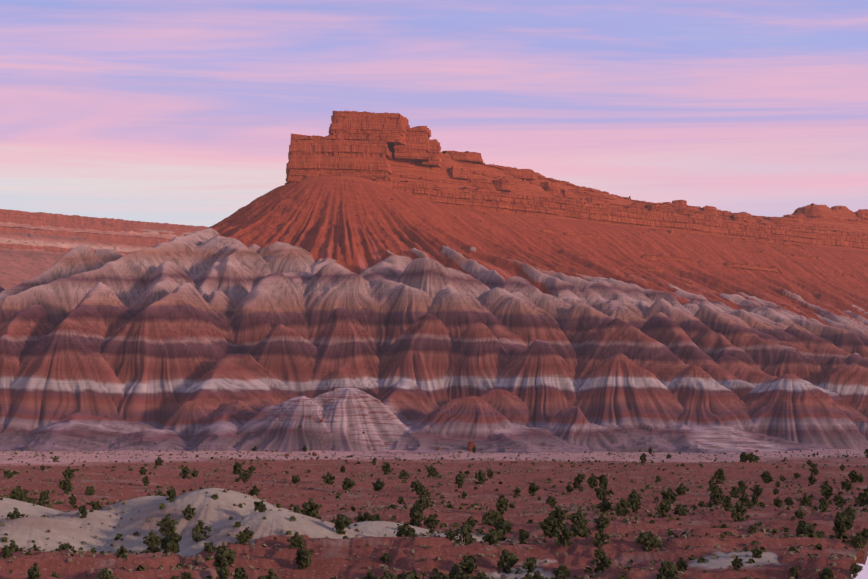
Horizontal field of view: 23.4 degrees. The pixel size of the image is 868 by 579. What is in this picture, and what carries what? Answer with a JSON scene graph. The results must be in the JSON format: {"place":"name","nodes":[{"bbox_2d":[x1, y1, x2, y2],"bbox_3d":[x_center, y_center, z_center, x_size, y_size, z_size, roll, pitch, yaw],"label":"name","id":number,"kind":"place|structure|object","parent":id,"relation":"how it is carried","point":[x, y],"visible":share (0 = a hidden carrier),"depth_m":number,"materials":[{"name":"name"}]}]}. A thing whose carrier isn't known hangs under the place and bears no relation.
{"place":"outdoors","nodes":[
{"label":"outdoors","id":0,"kind":"place"},
{"bbox_2d":[0,147,867,578],"bbox_3d":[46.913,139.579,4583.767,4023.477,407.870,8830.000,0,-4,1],"label":"terrain","id":1,"kind":"structure","parent":0,"point":[252,325],"depth_m":1079.35,"materials":[{"name":"stone"}]},
{"bbox_2d":[1,545,12,558],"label":"juniper","id":2,"kind":"object","parent":1,"relation":"on","point":[6,551],"visible":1,"depth_m":329.33,"materials":[{"name":"green plant"}]},
{"bbox_2d":[3,540,24,555],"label":"juniper","id":3,"kind":"object","parent":1,"relation":"on","point":[13,546],"visible":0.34,"depth_m":356.12,"materials":[{"name":"green plant"}]},
{"bbox_2d":[7,507,24,519],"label":"juniper","id":4,"kind":"object","parent":1,"relation":"on","point":[15,514],"visible":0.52,"depth_m":394.99,"materials":[{"name":"green plant"}]},
{"bbox_2d":[8,485,28,501],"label":"juniper","id":5,"kind":"object","parent":1,"relation":"on","point":[18,492],"visible":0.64,"depth_m":429.06,"materials":[{"name":"green plant"}]},
{"bbox_2d":[27,563,40,578],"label":"juniper","id":6,"kind":"object","parent":1,"relation":"on","point":[33,572],"visible":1,"depth_m":307.75,"materials":[{"name":"green plant"}]},
{"bbox_2d":[38,491,49,503],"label":"juniper","id":7,"kind":"object","parent":1,"relation":"on","point":[44,497],"visible":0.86,"depth_m":498.77,"materials":[{"name":"green plant"}]},
{"bbox_2d":[0,243,130,254],"bbox_3d":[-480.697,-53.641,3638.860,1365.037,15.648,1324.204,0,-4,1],"label":"rock layer","id":8,"kind":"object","parent":1,"relation":"on","point":[48,248],"depth_m":3459.59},
{"bbox_2d":[58,477,73,494],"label":"juniper","id":9,"kind":"object","parent":1,"relation":"on","point":[65,485],"visible":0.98,"depth_m":558.58,"materials":[{"name":"green plant"}]},
{"bbox_2d":[62,466,74,480],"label":"juniper","id":10,"kind":"object","parent":1,"relation":"on","point":[67,472],"visible":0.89,"depth_m":613.15,"materials":[{"name":"green plant"}]},
{"bbox_2d":[0,226,171,246],"bbox_3d":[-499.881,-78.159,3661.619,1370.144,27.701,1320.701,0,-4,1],"label":"rock layer","id":11,"kind":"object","parent":1,"relation":"on","point":[125,239],"depth_m":3577.15,"materials":[{"name":"stone"}]},
{"bbox_2d":[0,209,208,235],"bbox_3d":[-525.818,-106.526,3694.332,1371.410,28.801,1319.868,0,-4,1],"label":"cliff","id":12,"kind":"structure","parent":1,"relation":"on","point":[64,221],"depth_m":3600.28,"materials":[{"name":"stone"}]},
{"bbox_2d":[97,567,114,578],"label":"juniper","id":13,"kind":"object","parent":1,"relation":"on","point":[106,573],"visible":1,"depth_m":309.29,"materials":[{"name":"green plant"}]},
{"bbox_2d":[114,545,128,558],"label":"juniper","id":14,"kind":"object","parent":1,"relation":"on","point":[122,551],"visible":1,"depth_m":328.84,"materials":[{"name":"green plant"}]},
{"bbox_2d":[142,530,161,552],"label":"juniper","id":15,"kind":"object","parent":1,"relation":"on","point":[152,541],"visible":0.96,"depth_m":366.44,"materials":[{"name":"green plant"}]},
{"bbox_2d":[156,514,178,535],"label":"juniper","id":16,"kind":"object","parent":1,"relation":"on","point":[166,524],"visible":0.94,"depth_m":374.09,"materials":[{"name":"green plant"}]},
{"bbox_2d":[160,530,181,553],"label":"juniper","id":17,"kind":"object","parent":1,"relation":"on","point":[171,544],"visible":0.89,"depth_m":344.70,"materials":[{"name":"green plant"}]},
{"bbox_2d":[181,504,195,520],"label":"juniper","id":18,"kind":"object","parent":1,"relation":"on","point":[189,512],"visible":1,"depth_m":380.53,"materials":[{"name":"green plant"}]},
{"bbox_2d":[191,520,211,541],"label":"juniper","id":19,"kind":"object","parent":1,"relation":"on","point":[197,529],"visible":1,"depth_m":365.63,"materials":[{"name":"green plant"}]},
{"bbox_2d":[212,545,235,574],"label":"juniper","id":20,"kind":"object","parent":1,"relation":"on","point":[224,555],"visible":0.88,"depth_m":332.62,"materials":[{"name":"green plant"}]},
{"bbox_2d":[219,564,229,578],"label":"juniper","id":21,"kind":"object","parent":1,"relation":"on","point":[224,573],"visible":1,"depth_m":322.61,"materials":[{"name":"green plant"}]},
{"bbox_2d":[233,568,247,578],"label":"juniper","id":22,"kind":"object","parent":1,"relation":"on","point":[240,573],"visible":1,"depth_m":315.41,"materials":[{"name":"green plant"}]},
{"bbox_2d":[235,531,249,544],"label":"juniper","id":23,"kind":"object","parent":1,"relation":"on","point":[241,537],"visible":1,"depth_m":354.59,"materials":[{"name":"green plant"}]},
{"bbox_2d":[239,470,250,482],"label":"juniper","id":24,"kind":"object","parent":1,"relation":"on","point":[246,474],"visible":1,"depth_m":611.97,"materials":[{"name":"green plant"}]},
{"bbox_2d":[254,501,266,511],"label":"shrub","id":25,"kind":"object","parent":1,"relation":"on","point":[260,506],"visible":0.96,"depth_m":378.23,"materials":[{"name":"green plant"}]},
{"bbox_2d":[257,568,279,578],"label":"juniper","id":26,"kind":"object","parent":1,"relation":"on","point":[271,573],"visible":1,"depth_m":264.04,"materials":[{"name":"green plant"}]},
{"bbox_2d":[286,532,304,548],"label":"juniper","id":27,"kind":"object","parent":1,"relation":"on","point":[296,540],"visible":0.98,"depth_m":352.25,"materials":[{"name":"green plant"}]},
{"bbox_2d":[295,543,313,568],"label":"juniper","id":28,"kind":"object","parent":1,"relation":"on","point":[303,557],"visible":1,"depth_m":343.37,"materials":[{"name":"green plant"}]},
{"bbox_2d":[302,498,319,517],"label":"juniper","id":29,"kind":"object","parent":1,"relation":"on","point":[310,508],"visible":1,"depth_m":377.22,"materials":[{"name":"green plant"}]},
{"bbox_2d":[322,472,335,484],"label":"juniper","id":30,"kind":"object","parent":1,"relation":"on","point":[328,478],"visible":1,"depth_m":610.30,"materials":[{"name":"green plant"}]},
{"bbox_2d":[285,134,391,184],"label":"cap","id":31,"kind":"object","parent":1,"relation":"on","point":[366,157],"visible":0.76,"depth_m":1428.69,"materials":[{"name":"stone"}]},
{"bbox_2d":[329,110,409,147],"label":"cap","id":32,"kind":"object","parent":31,"relation":"on","point":[391,127],"visible":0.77,"depth_m":1448.22,"materials":[{"name":"stone"}]},
{"bbox_2d":[334,514,350,534],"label":"juniper","id":33,"kind":"object","parent":1,"relation":"on","point":[342,522],"visible":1,"depth_m":367.43,"materials":[{"name":"green plant"}]},
{"bbox_2d":[342,477,355,491],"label":"juniper","id":34,"kind":"object","parent":1,"relation":"on","point":[348,484],"visible":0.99,"depth_m":583.29,"materials":[{"name":"green plant"}]},
{"bbox_2d":[372,478,384,490],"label":"juniper","id":35,"kind":"object","parent":1,"relation":"on","point":[378,485],"visible":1,"depth_m":582.54,"materials":[{"name":"green plant"}]},
{"bbox_2d":[393,522,415,536],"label":"juniper","id":36,"kind":"object","parent":1,"relation":"on","point":[406,526],"visible":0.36,"depth_m":369.38,"materials":[{"name":"green plant"}]},
{"bbox_2d":[397,569,424,578],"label":"juniper","id":37,"kind":"object","parent":1,"relation":"on","point":[411,575],"visible":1,"depth_m":287.85,"materials":[{"name":"green plant"}]},
{"bbox_2d":[393,126,430,160],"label":"rock block","id":38,"kind":"structure","parent":1,"relation":"on","point":[417,141],"depth_m":1467.69,"materials":[{"name":"stone"}]},
{"bbox_2d":[409,502,424,526],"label":"juniper","id":39,"kind":"object","parent":1,"relation":"on","point":[416,513],"visible":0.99,"depth_m":397.61,"materials":[{"name":"green plant"}]},
{"bbox_2d":[416,487,430,498],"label":"juniper","id":40,"kind":"object","parent":1,"relation":"on","point":[421,491],"visible":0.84,"depth_m":556.61,"materials":[{"name":"green plant"}]},
{"bbox_2d":[415,495,434,508],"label":"juniper","id":41,"kind":"object","parent":1,"relation":"on","point":[424,501],"visible":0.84,"depth_m":483.94,"materials":[{"name":"green plant"}]},
{"bbox_2d":[423,514,439,529],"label":"juniper","id":42,"kind":"object","parent":1,"relation":"on","point":[428,522],"visible":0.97,"depth_m":394.71,"materials":[{"name":"green plant"}]},
{"bbox_2d":[422,139,441,166],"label":"rock block","id":43,"kind":"structure","parent":1,"relation":"on","point":[434,154],"depth_m":1483.31,"materials":[{"name":"stone"}]},
{"bbox_2d":[0,423,867,578],"bbox_3d":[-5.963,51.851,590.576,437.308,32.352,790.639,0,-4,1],"label":"shrubs","id":44,"kind":"object","parent":1,"relation":"on","point":[652,564],"visible":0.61,"depth_m":488.34,"materials":[{"name":"plant"}]},
{"bbox_2d":[448,563,464,577],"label":"juniper","id":45,"kind":"object","parent":1,"relation":"on","point":[457,569],"visible":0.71,"depth_m":331.38,"materials":[{"name":"green plant"}]},
{"bbox_2d":[455,471,463,487],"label":"juniper","id":46,"kind":"object","parent":1,"relation":"on","point":[459,480],"visible":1,"depth_m":595.27,"materials":[{"name":"green plant"}]},
{"bbox_2d":[449,166,471,179],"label":"outcrop","id":47,"kind":"object","parent":1,"relation":"on","point":[456,172],"visible":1,"depth_m":1501.84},
{"bbox_2d":[442,151,482,163],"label":"outcrop","id":48,"kind":"object","parent":1,"relation":"on","point":[471,156],"visible":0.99,"depth_m":1517.67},
{"bbox_2d":[455,525,472,544],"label":"juniper","id":49,"kind":"object","parent":1,"relation":"on","point":[465,534],"visible":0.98,"depth_m":351.02,"materials":[{"name":"green plant"}]},
{"bbox_2d":[459,555,476,574],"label":"juniper","id":50,"kind":"object","parent":1,"relation":"on","point":[468,564],"visible":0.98,"depth_m":336.25,"materials":[{"name":"green plant"}]},
{"bbox_2d":[474,469,485,484],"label":"juniper","id":51,"kind":"object","parent":1,"relation":"on","point":[480,475],"visible":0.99,"depth_m":615.91,"materials":[{"name":"green plant"}]},
{"bbox_2d":[468,178,492,190],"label":"outcrop","id":52,"kind":"object","parent":1,"relation":"on","point":[477,183],"visible":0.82,"depth_m":1512.93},
{"bbox_2d":[481,509,500,525],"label":"juniper","id":53,"kind":"object","parent":1,"relation":"on","point":[490,517],"visible":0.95,"depth_m":432.68,"materials":[{"name":"green plant"}]},
{"bbox_2d":[482,528,502,544],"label":"juniper","id":54,"kind":"object","parent":1,"relation":"on","point":[492,536],"visible":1,"depth_m":349.57,"materials":[{"name":"green plant"}]},
{"bbox_2d":[496,495,508,514],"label":"juniper","id":55,"kind":"object","parent":1,"relation":"on","point":[501,504],"visible":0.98,"depth_m":463.30,"materials":[{"name":"green plant"}]},
{"bbox_2d":[494,178,511,191],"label":"rock block","id":56,"kind":"structure","parent":1,"relation":"on","point":[502,184],"depth_m":1528.66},
{"bbox_2d":[495,518,512,540],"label":"juniper","id":57,"kind":"object","parent":1,"relation":"on","point":[504,526],"visible":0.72,"depth_m":370.32,"materials":[{"name":"green plant"}]},
{"bbox_2d":[496,549,518,573],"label":"juniper","id":58,"kind":"object","parent":1,"relation":"on","point":[507,561],"visible":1,"depth_m":337.71,"materials":[{"name":"green plant"}]},
{"bbox_2d":[503,167,535,179],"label":"outcrop","id":59,"kind":"object","parent":1,"relation":"on","point":[529,174],"visible":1,"depth_m":1554.40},
{"bbox_2d":[518,529,529,543],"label":"juniper","id":60,"kind":"object","parent":1,"relation":"on","point":[524,535],"visible":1,"depth_m":350.24,"materials":[{"name":"green plant"}]},
{"bbox_2d":[522,557,536,572],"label":"juniper","id":61,"kind":"object","parent":1,"relation":"on","point":[529,565],"visible":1,"depth_m":335.27,"materials":[{"name":"green plant"}]},
{"bbox_2d":[528,483,539,495],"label":"juniper","id":62,"kind":"object","parent":1,"relation":"on","point":[533,489],"visible":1,"depth_m":563.24,"materials":[{"name":"green plant"}]},
{"bbox_2d":[541,181,559,189],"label":"rock block","id":63,"kind":"structure","parent":1,"relation":"on","point":[550,185],"depth_m":1571.45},
{"bbox_2d":[538,512,563,537],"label":"juniper","id":64,"kind":"object","parent":1,"relation":"on","point":[550,522],"visible":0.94,"depth_m":367.55,"materials":[{"name":"green plant"}]},
{"bbox_2d":[548,506,566,523],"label":"juniper","id":65,"kind":"object","parent":1,"relation":"on","point":[557,512],"visible":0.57,"depth_m":434.75,"materials":[{"name":"green plant"}]},
{"bbox_2d":[553,565,569,576],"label":"juniper","id":66,"kind":"object","parent":1,"relation":"on","point":[564,568],"visible":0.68,"depth_m":332.98,"materials":[{"name":"green plant"}]},
{"bbox_2d":[552,523,572,546],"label":"juniper","id":67,"kind":"object","parent":1,"relation":"on","point":[567,534],"visible":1,"depth_m":346.78,"materials":[{"name":"green plant"}]},
{"bbox_2d":[569,510,588,528],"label":"juniper","id":68,"kind":"object","parent":1,"relation":"on","point":[577,516],"visible":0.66,"depth_m":419.31,"materials":[{"name":"green plant"}]},
{"bbox_2d":[571,520,593,537],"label":"juniper","id":69,"kind":"object","parent":1,"relation":"on","point":[579,529],"visible":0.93,"depth_m":360.09,"materials":[{"name":"green plant"}]},
{"bbox_2d":[587,473,597,488],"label":"juniper","id":70,"kind":"object","parent":1,"relation":"on","point":[592,482],"visible":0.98,"depth_m":594.20,"materials":[{"name":"green plant"}]},
{"bbox_2d":[585,197,605,204],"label":"outcrop","id":71,"kind":"object","parent":1,"relation":"on","point":[596,200],"visible":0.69,"depth_m":1591.30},
{"bbox_2d":[594,485,606,500],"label":"juniper","id":72,"kind":"object","parent":1,"relation":"on","point":[601,490],"visible":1,"depth_m":541.26,"materials":[{"name":"green plant"}]},
{"bbox_2d":[590,552,612,572],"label":"juniper","id":73,"kind":"object","parent":1,"relation":"on","point":[606,564],"visible":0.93,"depth_m":331.14,"materials":[{"name":"green plant"}]},
{"bbox_2d":[592,528,610,546],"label":"juniper","id":74,"kind":"object","parent":1,"relation":"on","point":[599,537],"visible":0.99,"depth_m":346.42,"materials":[{"name":"green plant"}]},
{"bbox_2d":[594,513,610,529],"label":"juniper","id":75,"kind":"object","parent":1,"relation":"on","point":[602,522],"visible":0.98,"depth_m":420.56,"materials":[{"name":"green plant"}]},
{"bbox_2d":[597,475,607,489],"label":"juniper","id":76,"kind":"object","parent":1,"relation":"on","point":[603,479],"visible":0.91,"depth_m":585.90,"materials":[{"name":"green plant"}]},
{"bbox_2d":[596,497,611,512],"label":"juniper","id":77,"kind":"object","parent":1,"relation":"on","point":[605,504],"visible":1,"depth_m":474.59,"materials":[{"name":"green plant"}]},
{"bbox_2d":[402,175,835,228],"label":"rock ledge","id":78,"kind":"object","parent":1,"relation":"on","point":[648,209],"visible":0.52,"depth_m":1651.46,"materials":[{"name":"stone"}]},
{"bbox_2d":[371,179,867,250],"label":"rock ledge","id":79,"kind":"object","parent":1,"relation":"on","point":[488,200],"visible":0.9,"depth_m":1598.26,"materials":[{"name":"stone"}]},
{"bbox_2d":[613,498,631,514],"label":"juniper","id":80,"kind":"object","parent":1,"relation":"on","point":[623,504],"visible":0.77,"depth_m":471.54,"materials":[{"name":"green plant"}]},
{"bbox_2d":[630,495,640,512],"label":"juniper","id":81,"kind":"object","parent":1,"relation":"on","point":[635,503],"visible":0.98,"depth_m":475.94,"materials":[{"name":"green plant"}]},
{"bbox_2d":[440,155,836,219],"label":"rock ledge","id":82,"kind":"object","parent":1,"relation":"on","point":[564,183],"visible":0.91,"depth_m":1617.36,"materials":[{"name":"stone"}]},
{"bbox_2d":[430,165,867,223],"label":"rock ledge","id":83,"kind":"object","parent":1,"relation":"on","point":[581,193],"visible":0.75,"depth_m":1625.26,"materials":[{"name":"stone"}]},
{"bbox_2d":[636,531,662,551],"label":"juniper","id":84,"kind":"object","parent":1,"relation":"on","point":[650,539],"visible":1,"depth_m":343.66,"materials":[{"name":"green plant"}]},
{"bbox_2d":[655,500,670,517],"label":"juniper","id":85,"kind":"object","parent":1,"relation":"on","point":[663,507],"visible":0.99,"depth_m":453.56,"materials":[{"name":"green plant"}]},
{"bbox_2d":[656,561,677,578],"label":"juniper","id":86,"kind":"object","parent":1,"relation":"on","point":[666,570],"visible":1,"depth_m":312.85,"materials":[{"name":"green plant"}]},
{"bbox_2d":[660,488,677,504],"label":"juniper","id":87,"kind":"object","parent":1,"relation":"on","point":[670,495],"visible":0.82,"depth_m":534.15,"materials":[{"name":"green plant"}]},
{"bbox_2d":[492,241,855,277],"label":"ledge","id":88,"kind":"object","parent":1,"relation":"on","point":[726,264],"visible":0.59,"depth_m":1609.84,"materials":[{"name":"stone"}]},
{"bbox_2d":[491,224,867,265],"bbox_3d":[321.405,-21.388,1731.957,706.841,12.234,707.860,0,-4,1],"label":"ledge","id":89,"kind":"object","parent":1,"relation":"on","point":[756,253],"visible":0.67,"depth_m":1581.37,"materials":[{"name":"stone"}]},
{"bbox_2d":[673,505,688,515],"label":"juniper","id":90,"kind":"object","parent":1,"relation":"on","point":[680,510],"visible":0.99,"depth_m":459.97,"materials":[{"name":"green plant"}]},
{"bbox_2d":[709,490,724,505],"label":"juniper","id":91,"kind":"object","parent":1,"relation":"on","point":[716,497],"visible":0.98,"depth_m":530.65,"materials":[{"name":"green plant"}]},
{"bbox_2d":[714,468,725,483],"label":"juniper","id":92,"kind":"object","parent":1,"relation":"on","point":[719,474],"visible":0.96,"depth_m":620.91,"materials":[{"name":"green plant"}]},
{"bbox_2d":[648,229,805,249],"bbox_3d":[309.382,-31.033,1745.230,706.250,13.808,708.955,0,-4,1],"label":"ledge","id":93,"kind":"object","parent":1,"relation":"on","point":[763,242],"visible":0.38,"depth_m":1699.13,"materials":[{"name":"stone"}]},
{"bbox_2d":[722,495,732,510],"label":"juniper","id":94,"kind":"object","parent":1,"relation":"on","point":[726,503],"visible":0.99,"depth_m":457.10,"materials":[{"name":"green plant"}]},
{"bbox_2d":[731,556,742,570],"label":"juniper","id":95,"kind":"object","parent":1,"relation":"on","point":[735,561],"visible":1,"depth_m":319.23,"materials":[{"name":"green plant"}]},
{"bbox_2d":[730,500,747,521],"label":"juniper","id":96,"kind":"object","parent":1,"relation":"on","point":[739,509],"visible":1,"depth_m":439.23,"materials":[{"name":"green plant"}]},
{"bbox_2d":[760,471,772,483],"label":"juniper","id":97,"kind":"object","parent":1,"relation":"on","point":[765,475],"visible":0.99,"depth_m":632.41,"materials":[{"name":"green plant"}]},
{"bbox_2d":[767,217,796,227],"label":"outcrop","id":98,"kind":"object","parent":1,"relation":"on","point":[787,221],"visible":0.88,"depth_m":1769.30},
{"bbox_2d":[796,494,809,505],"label":"juniper","id":99,"kind":"object","parent":1,"relation":"on","point":[805,501],"visible":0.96,"depth_m":516.54,"materials":[{"name":"green plant"}]},
{"bbox_2d":[796,520,814,536],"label":"juniper","id":100,"kind":"object","parent":1,"relation":"on","point":[803,527],"visible":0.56,"depth_m":403.78,"materials":[{"name":"green plant"}]},
{"bbox_2d":[803,206,821,216],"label":"outcrop","id":101,"kind":"object","parent":1,"relation":"on","point":[811,211],"visible":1,"depth_m":1809.47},
{"bbox_2d":[818,497,828,511],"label":"juniper","id":102,"kind":"object","parent":1,"relation":"on","point":[824,504],"visible":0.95,"depth_m":454.97,"materials":[{"name":"green plant"}]},
{"bbox_2d":[820,481,832,498],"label":"juniper","id":103,"kind":"object","parent":1,"relation":"on","point":[826,490],"visible":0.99,"depth_m":547.03,"materials":[{"name":"green plant"}]},
{"bbox_2d":[818,568,834,578],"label":"juniper","id":104,"kind":"object","parent":1,"relation":"on","point":[827,573],"visible":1,"depth_m":312.47,"materials":[{"name":"green plant"}]},
{"bbox_2d":[832,512,853,539],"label":"juniper","id":105,"kind":"object","parent":1,"relation":"on","point":[843,523],"visible":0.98,"depth_m":349.03,"materials":[{"name":"green plant"}]},
{"bbox_2d":[841,505,857,519],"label":"juniper","id":106,"kind":"object","parent":1,"relation":"on","point":[849,511],"visible":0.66,"depth_m":428.74,"materials":[{"name":"green plant"}]},
{"bbox_2d":[849,563,862,577],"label":"juniper","id":107,"kind":"object","parent":1,"relation":"on","point":[856,570],"visible":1,"depth_m":313.84,"materials":[{"name":"green plant"}]},
{"bbox_2d":[849,532,867,550],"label":"juniper","id":108,"kind":"object","parent":1,"relation":"on","point":[856,540],"visible":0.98,"depth_m":343.77,"materials":[{"name":"green plant"}]},
{"bbox_2d":[858,490,867,506],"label":"juniper","id":109,"kind":"object","parent":1,"relation":"on","point":[862,496],"visible":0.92,"depth_m":498.14,"materials":[{"name":"green plant"}]},
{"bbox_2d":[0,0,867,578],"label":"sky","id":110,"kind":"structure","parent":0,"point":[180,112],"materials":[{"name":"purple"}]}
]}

